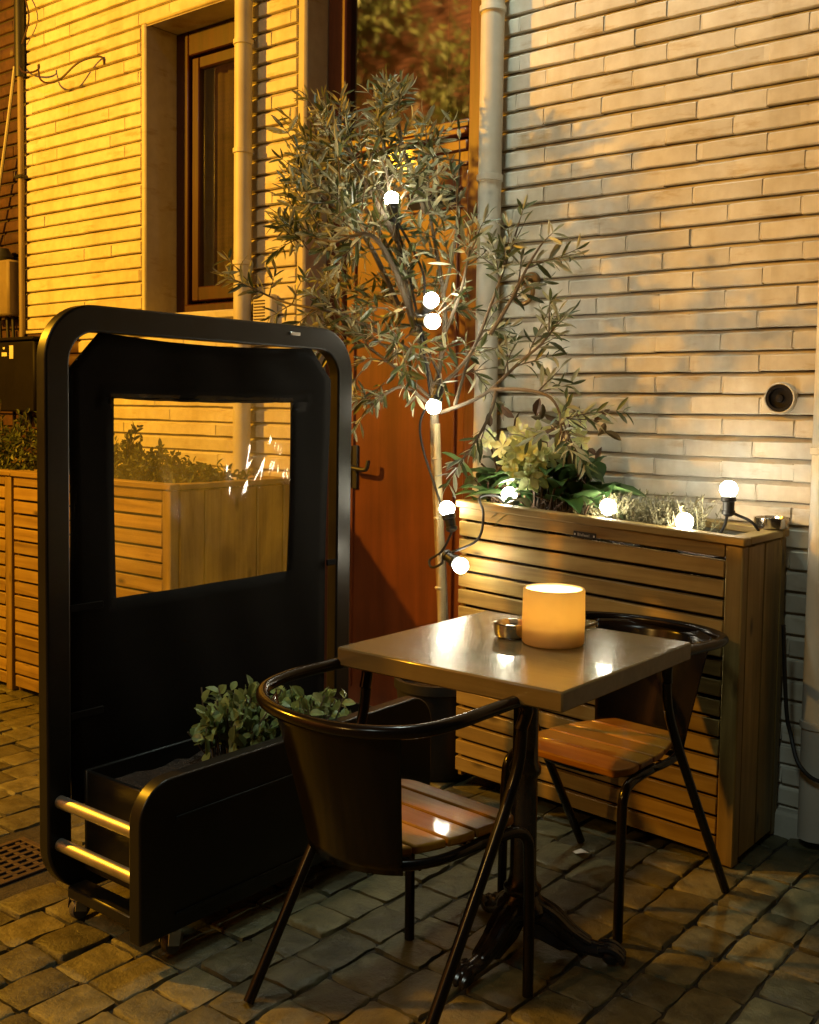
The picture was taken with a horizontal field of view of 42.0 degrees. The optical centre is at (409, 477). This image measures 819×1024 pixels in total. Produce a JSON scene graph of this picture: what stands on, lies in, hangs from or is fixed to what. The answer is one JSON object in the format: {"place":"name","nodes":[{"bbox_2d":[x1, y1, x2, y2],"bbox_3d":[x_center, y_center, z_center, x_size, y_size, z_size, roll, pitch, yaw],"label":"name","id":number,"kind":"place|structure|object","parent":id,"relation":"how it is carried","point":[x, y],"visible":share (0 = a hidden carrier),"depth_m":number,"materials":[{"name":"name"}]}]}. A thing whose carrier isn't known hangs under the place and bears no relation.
{"place":"outdoors","nodes":[
{"label":"outdoors","id":0,"kind":"place"},
{"bbox_2d":[0,681,818,1023],"bbox_3d":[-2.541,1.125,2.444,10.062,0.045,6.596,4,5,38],"label":"cobbled street","id":1,"kind":"structure","parent":0,"point":[40,989],"depth_m":2.60,"materials":[{"name":"grey stone"}]},
{"bbox_2d":[0,0,27,469],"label":"dark brick house","id":2,"kind":"structure","parent":1,"relation":"on","point":[9,214],"depth_m":5.93,"materials":[{"name":"brown brick"}]},
{"bbox_2d":[0,248,18,337],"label":"meter box","id":3,"kind":"object","parent":2,"relation":"attached to","point":[9,286],"visible":0.78,"depth_m":5.82,"materials":[{"name":"grey plastic"}]},
{"bbox_2d":[0,836,46,886],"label":"drain grate","id":4,"kind":"object","parent":1,"relation":"on","point":[22,872],"visible":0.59,"depth_m":3.06,"materials":[{"name":"metal"}]},
{"bbox_2d":[0,457,118,689],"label":"slatted planter","id":5,"kind":"object","parent":1,"relation":"on","point":[8,660],"visible":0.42,"depth_m":4.84,"materials":[{"name":"brown wood"}]},
{"bbox_2d":[0,398,117,470],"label":"shrub","id":6,"kind":"object","parent":5,"relation":"in","point":[16,446],"visible":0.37,"depth_m":5.12,"materials":[{"name":"green plant"}]},
{"bbox_2d":[10,469,289,692],"bbox_3d":[-1.152,0.483,4.715,1.111,1.000,0.664,4,5,38],"label":"slatted planter","id":7,"kind":"object","parent":1,"relation":"on","point":[168,536],"visible":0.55,"depth_m":4.32,"materials":[{"name":"brown wood"}]},
{"bbox_2d":[69,422,257,490],"bbox_3d":[-1.111,-0.080,4.638,0.997,0.330,0.426,4,5,38],"label":"shrub","id":8,"kind":"object","parent":7,"relation":"in","point":[135,465],"visible":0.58,"depth_m":4.52,"materials":[{"name":"green plant"}]},
{"bbox_2d":[36,305,430,953],"bbox_3d":[-0.416,0.332,2.941,0.396,1.549,1.114,4,5,38],"label":"privacy screen","id":9,"kind":"object","parent":1,"relation":"on","point":[180,833],"visible":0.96,"depth_m":2.75,"materials":[{"name":"black metal"}]},
{"bbox_2d":[187,675,355,760],"bbox_3d":[-0.361,0.658,2.924,0.509,0.228,0.254,-1,4,-26],"label":"trough plant","id":10,"kind":"object","parent":9,"relation":"on","point":[234,721],"visible":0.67,"depth_m":2.85,"materials":[{"name":"green plant"}]},
{"bbox_2d":[243,658,534,1023],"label":"bistro chair","id":11,"kind":"object","parent":1,"relation":"on","point":[365,808],"visible":0.98,"depth_m":2.13,"materials":[{"name":"metal"}]},
{"bbox_2d":[23,0,818,844],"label":"brick house","id":12,"kind":"structure","parent":1,"relation":"on","point":[661,156],"depth_m":3.87,"materials":[{"name":"brick"}]},
{"bbox_2d":[0,66,14,190],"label":"hanging wire","id":13,"kind":"object","parent":12,"relation":"attached to","point":[7,125],"visible":1,"depth_m":5.76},
{"bbox_2d":[0,336,39,437],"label":"utility cabinet","id":14,"kind":"object","parent":12,"relation":"attached to","point":[18,391],"visible":0.74,"depth_m":5.67,"materials":[{"name":"metal"}]},
{"bbox_2d":[14,0,31,336],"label":"cable conduit","id":15,"kind":"object","parent":12,"relation":"attached to","point":[19,32],"visible":0.88,"depth_m":5.75,"materials":[{"name":"black painted metal"}]},
{"bbox_2d":[19,0,104,83],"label":"loose wire","id":16,"kind":"object","parent":12,"relation":"attached to","point":[67,72],"visible":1,"depth_m":5.45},
{"bbox_2d":[177,17,252,318],"bbox_3d":[-0.920,-1.448,5.037,0.768,1.428,0.365,4,5,38],"label":"window","id":17,"kind":"structure","parent":12,"relation":"in","point":[205,55],"depth_m":5.24,"materials":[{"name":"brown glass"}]},
{"bbox_2d":[232,0,254,486],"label":"drainpipe","id":18,"kind":"object","parent":12,"relation":"attached to","point":[244,45],"visible":0.69,"depth_m":4.62,"materials":[{"name":"metal"}]},
{"bbox_2d":[253,294,276,322],"bbox_3d":[-0.630,-0.732,4.650,0.118,0.132,0.050,4,5,38],"label":"vent grille","id":19,"kind":"object","parent":12,"relation":"attached to","point":[260,313],"visible":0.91,"depth_m":4.62,"materials":[{"name":"paint"}]},
{"bbox_2d":[345,127,468,705],"bbox_3d":[-0.039,-0.191,4.414,0.641,2.379,0.106,4,5,38],"label":"door","id":20,"kind":"structure","parent":12,"relation":"in","point":[393,583],"depth_m":4.44,"materials":[{"name":"brown wood"}]},
{"bbox_2d":[472,0,506,497],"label":"drainpipe","id":21,"kind":"object","parent":12,"relation":"attached to","point":[489,179],"visible":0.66,"depth_m":3.82,"materials":[{"name":"metal"}]},
{"bbox_2d":[513,272,540,305],"bbox_3d":[0.418,-0.675,3.809,0.092,0.127,0.067,4,5,38],"label":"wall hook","id":22,"kind":"object","parent":12,"relation":"attached to","point":[535,277],"depth_m":3.80,"materials":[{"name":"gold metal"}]},
{"bbox_2d":[764,382,798,414],"bbox_3d":[1.143,-0.245,3.286,0.102,0.102,0.031,4,5,38],"label":"wall spout","id":23,"kind":"object","parent":12,"relation":"attached to","point":[781,396],"depth_m":3.28,"materials":[{"name":"paint"}]},
{"bbox_2d":[797,282,818,843],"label":"drainpipe","id":24,"kind":"object","parent":12,"relation":"attached to","point":[808,816],"visible":1,"depth_m":3.16,"materials":[{"name":"metal"}]},
{"bbox_2d":[781,625,818,782],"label":"power cable","id":25,"kind":"object","parent":24,"relation":"attached to","point":[787,720],"visible":1,"depth_m":3.18,"materials":[{"name":"rubber"}]},
{"bbox_2d":[208,65,639,781],"bbox_3d":[0.042,-0.183,3.653,1.662,2.496,0.676,4,5,38],"label":"olive tree","id":26,"kind":"object","parent":1,"relation":"on","point":[358,185],"visible":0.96,"depth_m":3.68,"materials":[{"name":"green plant"}]},
{"bbox_2d":[384,191,759,573],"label":"string lights","id":27,"kind":"object","parent":26,"relation":"hanging from","point":[426,319],"visible":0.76,"depth_m":3.56,"materials":[{"name":"black plastic"}]},
{"bbox_2d":[338,611,690,990],"bbox_3d":[0.251,0.768,2.550,0.600,0.749,0.612,4,5,38],"label":"bistro table","id":28,"kind":"object","parent":1,"relation":"on","point":[472,654],"visible":0.91,"depth_m":2.47,"materials":[{"name":"laminate"}]},
{"bbox_2d":[493,618,521,638],"bbox_3d":[0.251,0.370,2.608,0.090,0.035,0.090,4,5,38],"label":"ashtray","id":29,"kind":"object","parent":28,"relation":"on","point":[510,628],"visible":0.75,"depth_m":2.57,"materials":[{"name":"metal"}]},
{"bbox_2d":[522,583,584,648],"bbox_3d":[0.343,0.327,2.541,0.149,0.132,0.149,4,5,38],"label":"pillar candle","id":30,"kind":"object","parent":28,"relation":"on","point":[553,615],"visible":1,"depth_m":2.48,"materials":[{"name":"wax"}]},
{"bbox_2d":[572,849,587,853],"bbox_3d":[0.507,1.099,3.134,0.066,0.014,0.031,4,5,38],"label":"dry leaf","id":31,"kind":"object","parent":1,"relation":"on","point":[580,851],"visible":1,"depth_m":3.14,"materials":[{"name":"beige plant"}]},
{"bbox_2d":[497,611,729,943],"bbox_3d":[0.563,0.763,2.907,0.524,0.723,0.545,4,5,43],"label":"bistro chair","id":32,"kind":"object","parent":1,"relation":"on","point":[633,732],"visible":0.67,"depth_m":2.87,"materials":[{"name":"metal"}]},
{"bbox_2d":[455,497,788,867],"bbox_3d":[0.654,0.590,3.469,1.002,0.999,0.367,4,5,38],"label":"slatted planter","id":33,"kind":"object","parent":1,"relation":"on","point":[732,587],"visible":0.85,"depth_m":3.21,"materials":[{"name":"brown wood"}]},
{"bbox_2d":[441,398,646,538],"bbox_3d":[0.453,-0.020,3.592,0.763,0.495,0.443,4,5,38],"label":"flowering hellebore","id":34,"kind":"object","parent":33,"relation":"in","point":[522,474],"visible":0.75,"depth_m":3.49,"materials":[{"name":"green plant"}]},
{"bbox_2d":[568,489,670,547],"bbox_3d":[0.681,0.121,3.412,0.342,0.193,0.344,2,4,17],"label":"heather","id":35,"kind":"object","parent":33,"relation":"in","point":[594,512],"visible":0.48,"depth_m":3.35,"materials":[{"name":"plant"}]},
{"bbox_2d":[623,492,729,552],"bbox_3d":[0.819,0.134,3.330,0.330,0.183,0.312,4,5,38],"label":"heather","id":36,"kind":"object","parent":33,"relation":"in","point":[675,512],"visible":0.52,"depth_m":3.29,"materials":[{"name":"plant"}]},
{"bbox_2d":[754,515,789,529],"bbox_3d":[1.104,0.137,3.254,0.102,0.035,0.102,4,5,38],"label":"ashtray","id":37,"kind":"object","parent":33,"relation":"on","point":[770,522],"visible":0.95,"depth_m":3.21,"materials":[{"name":"metal"}]},
{"bbox_2d":[585,620,597,627],"bbox_3d":[0.413,0.376,2.777,0.127,0.008,0.090,4,5,38],"label":"ashtray","id":38,"kind":"object","parent":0,"point":[589,623],"visible":0.24,"depth_m":2.75,"materials":[{"name":"silver metal"}]}
]}

